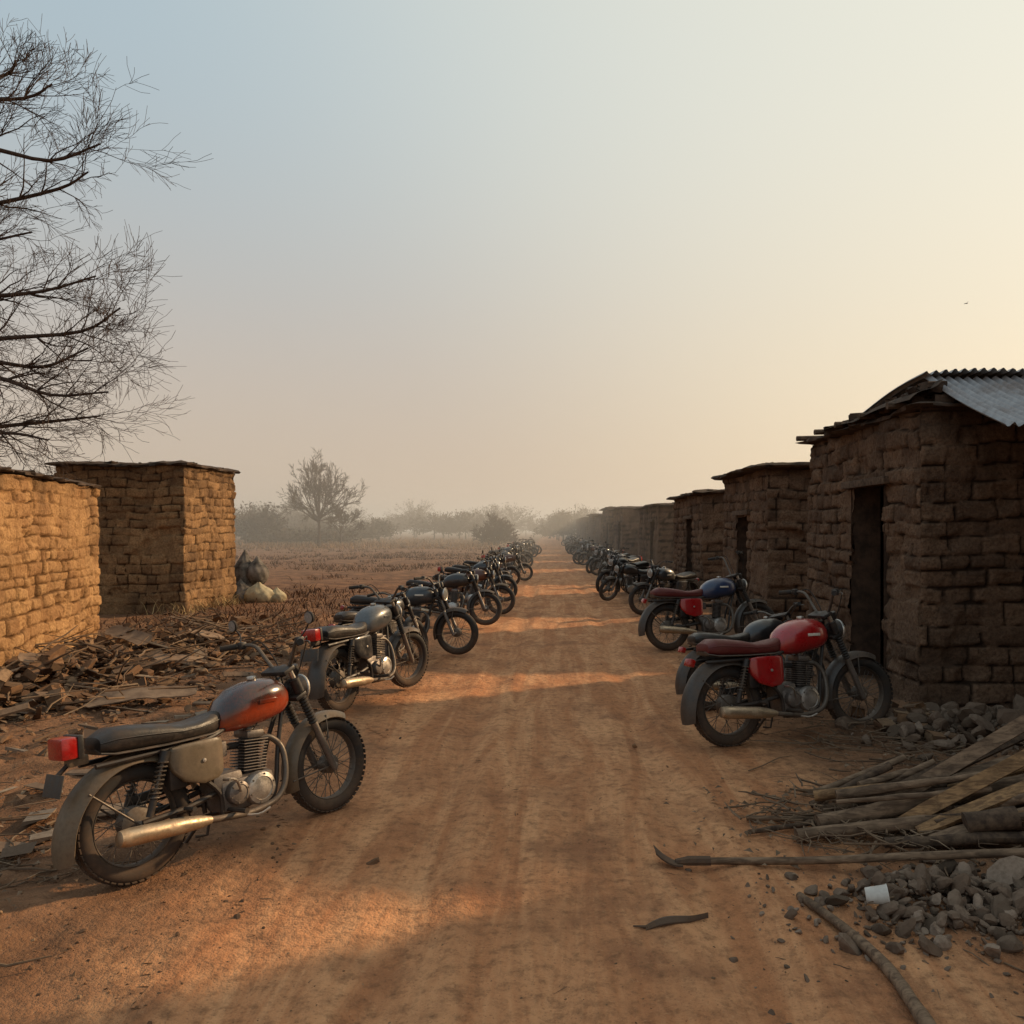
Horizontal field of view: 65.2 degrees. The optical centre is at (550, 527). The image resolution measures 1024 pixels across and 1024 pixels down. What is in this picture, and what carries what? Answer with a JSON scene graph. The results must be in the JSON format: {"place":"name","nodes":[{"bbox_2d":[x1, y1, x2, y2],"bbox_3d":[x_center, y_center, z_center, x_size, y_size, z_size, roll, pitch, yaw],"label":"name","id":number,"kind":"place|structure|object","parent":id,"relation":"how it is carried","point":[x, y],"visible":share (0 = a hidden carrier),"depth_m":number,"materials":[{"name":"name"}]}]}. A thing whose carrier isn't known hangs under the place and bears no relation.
{"place":"outdoors","nodes":[
{"label":"outdoors","id":0,"kind":"place"},
{"bbox_2d":[0,529,1023,1023],"bbox_3d":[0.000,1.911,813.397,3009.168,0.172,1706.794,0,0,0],"label":"ground","id":1,"kind":"structure","parent":0,"point":[110,917],"depth_m":4.97,"materials":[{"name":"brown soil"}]},
{"bbox_2d":[0,841,46,852],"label":"weathered board","id":2,"kind":"object","parent":1,"relation":"on","point":[4,845],"visible":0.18,"depth_m":4.79,"materials":[{"name":"grey wood"}]},
{"bbox_2d":[0,466,101,667],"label":"mud brick hut","id":3,"kind":"object","parent":1,"relation":"on","point":[50,573],"visible":0.91,"depth_m":10.98,"materials":[{"name":"brown brick"}]},
{"bbox_2d":[0,15,213,482],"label":"bare tree","id":4,"kind":"object","parent":1,"relation":"on","point":[10,98],"visible":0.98,"depth_m":16.19,"materials":[{"name":"brown plant"}]},
{"bbox_2d":[45,460,240,614],"bbox_3d":[-9.523,0.285,19.095,3.258,3.629,3.064,0,0,1],"label":"mud brick hut","id":5,"kind":"object","parent":1,"relation":"on","point":[167,534],"visible":0.76,"depth_m":17.74,"materials":[{"name":"brown brick"}]},
{"bbox_2d":[0,615,293,876],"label":"broken boards","id":6,"kind":"object","parent":1,"relation":"on","point":[35,839],"visible":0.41,"depth_m":8.11,"materials":[{"name":"brown wood"}]},
{"bbox_2d":[18,652,78,667],"bbox_3d":[-5.995,1.586,9.600,0.277,0.241,0.702,0,0,35],"label":"weathered board","id":7,"kind":"object","parent":6,"relation":"on","point":[28,657],"visible":0.23,"depth_m":9.44,"materials":[{"name":"wood"}]},
{"bbox_2d":[87,668,108,676],"bbox_3d":[-5.295,1.685,9.308,0.226,0.178,0.604,0,0,-39],"label":"weathered board","id":8,"kind":"object","parent":6,"relation":"on","point":[93,672],"visible":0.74,"depth_m":9.12,"materials":[{"name":"brown wood"}]},
{"bbox_2d":[105,625,151,645],"bbox_3d":[-5.702,1.444,10.794,0.799,0.222,0.230,0,0,26],"label":"weathered board","id":9,"kind":"object","parent":6,"relation":"on","point":[119,630],"visible":0.94,"depth_m":10.79,"materials":[{"name":"wood"}]},
{"bbox_2d":[83,685,196,707],"bbox_3d":[-4.398,1.804,8.598,1.101,0.148,0.323,0,0,-17],"label":"weathered board","id":10,"kind":"object","parent":6,"relation":"on","point":[138,693],"visible":0.9,"depth_m":8.60,"materials":[{"name":"wood"}]},
{"bbox_2d":[153,654,207,662],"bbox_3d":[-4.894,1.737,10.597,0.190,0.183,0.696,0,0,43],"label":"weathered board","id":11,"kind":"object","parent":6,"relation":"on","point":[167,657],"visible":0.86,"depth_m":10.54,"materials":[{"name":"wood"}]},
{"bbox_2d":[188,629,228,641],"bbox_3d":[-5.195,1.639,12.200,0.230,0.281,0.790,0,0,17],"label":"weathered board","id":12,"kind":"object","parent":6,"relation":"on","point":[208,633],"visible":0.73,"depth_m":12.18,"materials":[{"name":"brown wood"}]},
{"bbox_2d":[139,592,244,614],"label":"dry weeds","id":13,"kind":"object","parent":1,"relation":"on","point":[215,603],"visible":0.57,"depth_m":18.32,"materials":[{"name":"brown plant"}]},
{"bbox_2d":[42,611,365,885],"bbox_3d":[-1.987,1.262,4.964,0.862,1.383,2.075,-9,-5,35],"label":"motorcycle","id":14,"kind":"object","parent":1,"relation":"on","point":[172,761],"visible":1,"depth_m":4.62,"materials":[{"name":"metal"}]},
{"bbox_2d":[0,612,414,800],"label":"earth rubble","id":15,"kind":"object","parent":1,"relation":"on","point":[41,707],"visible":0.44,"depth_m":9.72,"materials":[{"name":"brown soil"}]},
{"bbox_2d":[234,550,286,602],"bbox_3d":[-7.621,1.259,20.858,1.540,1.382,1.140,0,0,0],"label":"sack pile","id":16,"kind":"object","parent":1,"relation":"on","point":[251,576],"visible":0.84,"depth_m":20.75,"materials":[{"name":"fabric"}]},
{"bbox_2d":[99,541,511,637],"bbox_3d":[-35.625,1.784,59.465,65.163,0.419,92.172,0,0,0],"label":"dry scrub","id":17,"kind":"object","parent":1,"relation":"on","point":[298,594],"visible":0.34,"depth_m":23.59,"materials":[{"name":"brown plant"}]},
{"bbox_2d":[276,447,369,545],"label":"bare tree","id":18,"kind":"object","parent":1,"relation":"on","point":[314,488],"visible":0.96,"depth_m":77.30,"materials":[{"name":"brown plant"}]},
{"bbox_2d":[324,499,365,543],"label":"bare tree","id":19,"kind":"object","parent":1,"relation":"on","point":[343,518],"visible":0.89,"depth_m":79.66,"materials":[{"name":"brown plant"}]},
{"bbox_2d":[300,584,428,711],"bbox_3d":[-2.005,1.280,8.844,0.819,1.266,2.111,0,0,6],"label":"motorcycle","id":20,"kind":"object","parent":1,"relation":"on","point":[363,660],"visible":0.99,"depth_m":8.55,"materials":[{"name":"metal"}]},
{"bbox_2d":[234,536,511,549],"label":"dry grass","id":21,"kind":"structure","parent":1,"relation":"on","point":[368,543],"depth_m":82.87,"materials":[{"name":"brown plant"}]},
{"bbox_2d":[328,583,428,671],"bbox_3d":[-2.304,1.357,10.951,0.795,1.120,1.992,-8,-4,32],"label":"motorcycle","id":22,"kind":"object","parent":1,"relation":"on","point":[403,603],"visible":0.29,"depth_m":11.21,"materials":[{"name":"metal"}]},
{"bbox_2d":[338,574,478,654],"bbox_3d":[-2.174,1.319,12.076,2.088,1.216,0.807,0,0,-14],"label":"motorcycle","id":23,"kind":"object","parent":1,"relation":"on","point":[420,595],"visible":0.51,"depth_m":12.00,"materials":[{"name":"metal"}]},
{"bbox_2d":[234,499,597,543],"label":"distant trees","id":24,"kind":"object","parent":1,"relation":"on","point":[260,523],"visible":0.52,"depth_m":122.59,"materials":[{"name":"grey plant"}]},
{"bbox_2d":[400,563,501,624],"bbox_3d":[-1.986,1.299,15.621,2.092,1.176,0.835,0,-7,6],"label":"motorcycle","id":25,"kind":"object","parent":1,"relation":"on","point":[457,580],"visible":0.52,"depth_m":15.51,"materials":[{"name":"metal"}]},
{"bbox_2d":[427,550,514,614],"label":"motorcycle","id":26,"kind":"object","parent":1,"relation":"on","point":[483,575],"visible":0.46,"depth_m":17.72,"materials":[{"name":"metal"}]},
{"bbox_2d":[437,547,517,601],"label":"motorcycle","id":27,"kind":"object","parent":1,"relation":"on","point":[481,565],"visible":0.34,"depth_m":20.50,"materials":[{"name":"metal"}]},
{"bbox_2d":[0,613,960,744],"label":"fallen mud bricks","id":28,"kind":"object","parent":1,"relation":"on","point":[30,673],"visible":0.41,"depth_m":9.22,"materials":[{"name":"brown brick"}]},
{"bbox_2d":[452,552,513,593],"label":"motorcycle","id":29,"kind":"object","parent":1,"relation":"on","point":[503,572],"visible":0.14,"depth_m":23.33,"materials":[{"name":"metal"}]},
{"bbox_2d":[463,551,520,584],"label":"motorcycle","id":30,"kind":"object","parent":1,"relation":"on","point":[506,568],"visible":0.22,"depth_m":25.45,"materials":[{"name":"metal"}]},
{"bbox_2d":[471,511,523,544],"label":"bare shrub","id":31,"kind":"object","parent":1,"relation":"on","point":[500,531],"visible":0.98,"depth_m":87.04,"materials":[{"name":"plant"}]},
{"bbox_2d":[481,542,520,572],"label":"motorcycle","id":32,"kind":"object","parent":1,"relation":"on","point":[505,552],"visible":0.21,"depth_m":32.45,"materials":[{"name":"metal"}]},
{"bbox_2d":[486,543,527,568],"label":"motorcycle","id":33,"kind":"object","parent":1,"relation":"on","point":[509,548],"visible":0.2,"depth_m":36.35,"materials":[{"name":"metal"}]},
{"bbox_2d":[0,619,1022,908],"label":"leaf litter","id":34,"kind":"object","parent":1,"relation":"on","point":[758,821],"visible":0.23,"depth_m":5.80,"materials":[{"name":"brown plant"}]},
{"bbox_2d":[495,544,532,580],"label":"motorcycle","id":35,"kind":"object","parent":1,"relation":"on","point":[514,557],"visible":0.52,"depth_m":29.07,"materials":[{"name":"metal"}]},
{"bbox_2d":[495,544,532,567],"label":"motorcycle","id":36,"kind":"object","parent":1,"relation":"on","point":[520,548],"visible":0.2,"depth_m":38.68,"materials":[{"name":"metal"}]},
{"bbox_2d":[498,538,529,560],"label":"motorcycle","id":37,"kind":"object","parent":1,"relation":"on","point":[516,545],"visible":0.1,"depth_m":45.72,"materials":[{"name":"metal"}]},
{"bbox_2d":[502,542,532,562],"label":"motorcycle","id":38,"kind":"object","parent":1,"relation":"on","point":[525,552],"visible":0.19,"depth_m":42.77,"materials":[{"name":"metal"}]},
{"bbox_2d":[506,539,533,555],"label":"motorcycle","id":39,"kind":"object","parent":1,"relation":"on","point":[524,544],"visible":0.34,"depth_m":49.94,"materials":[{"name":"metal"}]},
{"bbox_2d":[507,539,537,556],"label":"motorcycle","id":40,"kind":"object","parent":1,"relation":"on","point":[528,543],"visible":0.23,"depth_m":51.65,"materials":[{"name":"metal"}]},
{"bbox_2d":[539,518,562,537],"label":"bare shrub","id":41,"kind":"object","parent":1,"relation":"on","point":[540,523],"visible":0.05,"depth_m":149.64,"materials":[{"name":"plant"}]},
{"bbox_2d":[565,537,589,552],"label":"motorcycle","id":42,"kind":"object","parent":1,"relation":"on","point":[566,547],"visible":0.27,"depth_m":61.64,"materials":[{"name":"metal"}]},
{"bbox_2d":[575,518,580,537],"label":"mud brick hut","id":43,"kind":"object","parent":1,"relation":"on","point":[578,526],"visible":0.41,"depth_m":107.47,"materials":[{"name":"brown brick"}]},
{"bbox_2d":[567,538,591,553],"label":"motorcycle","id":44,"kind":"object","parent":1,"relation":"on","point":[574,542],"visible":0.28,"depth_m":57.85,"materials":[{"name":"metal"}]},
{"bbox_2d":[572,541,593,563],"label":"motorcycle","id":45,"kind":"object","parent":1,"relation":"on","point":[584,546],"visible":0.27,"depth_m":42.17,"materials":[{"name":"metal"}]},
{"bbox_2d":[580,516,588,539],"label":"mud brick hut","id":46,"kind":"object","parent":1,"relation":"on","point":[584,527],"visible":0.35,"depth_m":87.96,"materials":[{"name":"brown brick"}]},
{"bbox_2d":[570,538,599,554],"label":"motorcycle","id":47,"kind":"object","parent":1,"relation":"on","point":[579,543],"visible":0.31,"depth_m":54.70,"materials":[{"name":"metal"}]},
{"bbox_2d":[574,538,605,560],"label":"motorcycle","id":48,"kind":"object","parent":1,"relation":"on","point":[581,549],"visible":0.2,"depth_m":45.49,"materials":[{"name":"metal"}]},
{"bbox_2d":[586,513,601,542],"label":"mud brick hut","id":49,"kind":"object","parent":1,"relation":"on","point":[591,527],"visible":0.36,"depth_m":73.94,"materials":[{"name":"brown brick"}]},
{"bbox_2d":[577,537,614,564],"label":"motorcycle","id":50,"kind":"object","parent":1,"relation":"on","point":[591,548],"visible":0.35,"depth_m":39.85,"materials":[{"name":"metal"}]},
{"bbox_2d":[593,514,602,545],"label":"mud brick hut","id":51,"kind":"object","parent":1,"relation":"on","point":[599,529],"visible":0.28,"depth_m":63.72,"materials":[{"name":"brown brick"}]},
{"bbox_2d":[586,540,622,572],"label":"motorcycle","id":52,"kind":"object","parent":1,"relation":"on","point":[597,553],"visible":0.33,"depth_m":34.42,"materials":[{"name":"metal"}]},
{"bbox_2d":[589,543,623,569],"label":"motorcycle","id":53,"kind":"object","parent":1,"relation":"on","point":[603,548],"visible":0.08,"depth_m":36.52,"materials":[{"name":"metal"}]},
{"bbox_2d":[590,546,629,575],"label":"motorcycle","id":54,"kind":"object","parent":1,"relation":"on","point":[600,560],"visible":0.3,"depth_m":31.66,"materials":[{"name":"metal"}]},
{"bbox_2d":[599,506,622,546],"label":"mud brick hut","id":55,"kind":"object","parent":1,"relation":"on","point":[607,523],"visible":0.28,"depth_m":52.17,"materials":[{"name":"brown brick"}]},
{"bbox_2d":[598,541,641,580],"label":"motorcycle","id":56,"kind":"object","parent":1,"relation":"on","point":[603,564],"visible":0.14,"depth_m":28.82,"materials":[{"name":"metal"}]},
{"bbox_2d":[601,548,641,585],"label":"motorcycle","id":57,"kind":"object","parent":1,"relation":"on","point":[634,559],"visible":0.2,"depth_m":26.50,"materials":[{"name":"metal"}]},
{"bbox_2d":[596,550,649,592],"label":"motorcycle","id":58,"kind":"object","parent":1,"relation":"on","point":[642,565],"visible":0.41,"depth_m":23.43,"materials":[{"name":"metal"}]},
{"bbox_2d":[609,506,641,555],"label":"mud brick hut","id":59,"kind":"object","parent":1,"relation":"on","point":[626,520],"visible":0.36,"depth_m":41.53,"materials":[{"name":"brown brick"}]},
{"bbox_2d":[616,522,620,549],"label":"doorway","id":60,"kind":"structure","parent":59,"relation":"in","point":[619,529],"depth_m":43.93,"materials":[{"name":"brown wood"}]},
{"bbox_2d":[599,555,666,600],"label":"motorcycle","id":61,"kind":"object","parent":1,"relation":"on","point":[629,569],"visible":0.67,"depth_m":20.77,"materials":[{"name":"metal"}]},
{"bbox_2d":[633,502,674,569],"bbox_3d":[6.210,0.544,33.991,4.765,3.111,7.576,0,0,0],"label":"mud brick hut","id":62,"kind":"object","parent":1,"relation":"on","point":[655,535],"visible":0.29,"depth_m":30.90,"materials":[{"name":"brown brick"}]},
{"bbox_2d":[648,519,654,565],"bbox_3d":[4.264,0.853,32.400,0.450,2.395,1.400,0,0,0],"label":"doorway","id":63,"kind":"structure","parent":62,"relation":"in","point":[651,521],"depth_m":32.93,"materials":[{"name":"brown wood"}]},
{"bbox_2d":[628,559,698,614],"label":"motorcycle","id":64,"kind":"object","parent":1,"relation":"on","point":[665,574],"visible":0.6,"depth_m":17.74,"materials":[{"name":"metal"}]},
{"bbox_2d":[666,489,724,601],"bbox_3d":[6.034,0.527,23.096,4.751,3.145,5.396,0,0,0],"label":"mud brick hut","id":65,"kind":"object","parent":1,"relation":"on","point":[698,530],"visible":0.3,"depth_m":21.05,"materials":[{"name":"brown brick"}]},
{"bbox_2d":[683,515,692,590],"bbox_3d":[4.075,0.853,22.550,0.450,2.395,1.300,0,0,0],"label":"doorway","id":66,"kind":"structure","parent":65,"relation":"in","point":[689,518],"depth_m":23.03,"materials":[{"name":"brown brick"}]},
{"bbox_2d":[638,550,776,650],"bbox_3d":[2.557,1.175,12.960,2.409,1.560,0.986,0,-7,-12],"label":"motorcycle","id":67,"kind":"object","parent":1,"relation":"on","point":[692,605],"visible":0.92,"depth_m":12.76,"materials":[{"name":"metal"}]},
{"bbox_2d":[711,462,811,625],"bbox_3d":[6.032,0.444,15.997,4.979,3.313,4.207,0,0,0],"label":"mud brick hut","id":68,"kind":"object","parent":1,"relation":"on","point":[765,515],"visible":0.27,"depth_m":14.25,"materials":[{"name":"brown brick"}]},
{"bbox_2d":[732,510,751,620],"bbox_3d":[4.005,0.853,16.050,0.450,2.395,1.300,0,0,0],"label":"doorway","id":69,"kind":"structure","parent":68,"relation":"in","point":[742,525],"depth_m":16.53,"materials":[{"name":"brown wood"}]},
{"bbox_2d":[680,589,892,746],"bbox_3d":[2.218,1.264,7.444,2.218,1.410,0.889,0,0,-39],"label":"motorcycle","id":70,"kind":"object","parent":1,"relation":"on","point":[751,669],"visible":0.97,"depth_m":7.31,"materials":[{"name":"metal"}]},
{"bbox_2d":[796,368,1023,709],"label":"mud brick hut","id":71,"kind":"object","parent":1,"relation":"on","point":[915,533],"visible":0.94,"depth_m":8.42,"materials":[{"name":"brown brick"}]},
{"bbox_2d":[841,476,891,675],"bbox_3d":[4.025,0.728,9.795,0.450,2.645,1.350,0,0,0],"label":"doorway","id":72,"kind":"structure","parent":71,"relation":"in","point":[865,516],"depth_m":10.30,"materials":[{"name":"brown wood"}]},
{"bbox_2d":[834,694,1023,761],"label":"stone rubble","id":73,"kind":"object","parent":1,"relation":"on","point":[979,721],"visible":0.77,"depth_m":7.24,"materials":[{"name":"grey stone"}]},
{"bbox_2d":[0,0,1023,528],"label":"sky","id":74,"kind":"structure","parent":0,"point":[547,256],"materials":[{"name":"blue"}]},
{"bbox_2d":[120,535,1023,1023],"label":"dirt road","id":75,"kind":"structure","parent":0,"point":[434,949],"depth_m":4.37,"materials":[{"name":"brown soil"}]},
{"bbox_2d":[0,602,1023,1021],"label":"scattered twigs","id":76,"kind":"object","parent":75,"relation":"on","point":[782,802],"visible":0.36,"depth_m":6.89,"materials":[{"name":"brown wood"}]},
{"bbox_2d":[518,538,541,553],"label":"motorcycle","id":77,"kind":"object","parent":75,"relation":"on","point":[532,542],"visible":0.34,"depth_m":58.10,"materials":[{"name":"metal"}]},
{"bbox_2d":[633,912,707,929],"bbox_3d":[0.602,1.927,3.922,0.419,0.045,0.056,0,0,-19],"label":"stick","id":78,"kind":"object","parent":75,"relation":"on","point":[665,920],"visible":1,"depth_m":3.91,"materials":[{"name":"wood"}]},
{"bbox_2d":[675,602,825,710],"bbox_3d":[2.253,1.400,8.832,1.992,1.120,0.795,0,-7,-20],"label":"motorcycle","id":79,"kind":"object","parent":75,"relation":"on","point":[760,629],"visible":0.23,"depth_m":8.69,"materials":[{"name":"metal"}]},
{"bbox_2d":[653,844,1023,866],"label":"branch","id":80,"kind":"object","parent":75,"relation":"on","point":[865,858],"visible":0.98,"depth_m":4.53,"materials":[{"name":"wood"}]},
{"bbox_2d":[685,847,1023,1023],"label":"stone rubble","id":81,"kind":"object","parent":75,"relation":"on","point":[967,892],"visible":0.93,"depth_m":3.98,"materials":[{"name":"grey stone"}]},
{"bbox_2d":[864,884,889,904],"bbox_3d":[1.653,1.850,4.045,0.120,0.103,0.101,0,0,15],"label":"plastic cup","id":82,"kind":"object","parent":81,"relation":"on","point":[878,894],"visible":0.98,"depth_m":4.01,"materials":[{"name":"white plastic"}]},
{"bbox_2d":[796,892,935,1023],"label":"wooden branch","id":83,"kind":"object","parent":75,"relation":"on","point":[920,1013],"visible":0.95,"depth_m":3.50,"materials":[{"name":"brown wood"}]},
{"bbox_2d":[746,714,1023,847],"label":"wood pile","id":84,"kind":"object","parent":75,"relation":"on","point":[975,803],"visible":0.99,"depth_m":5.08,"materials":[{"name":"brown wood"}]}
]}

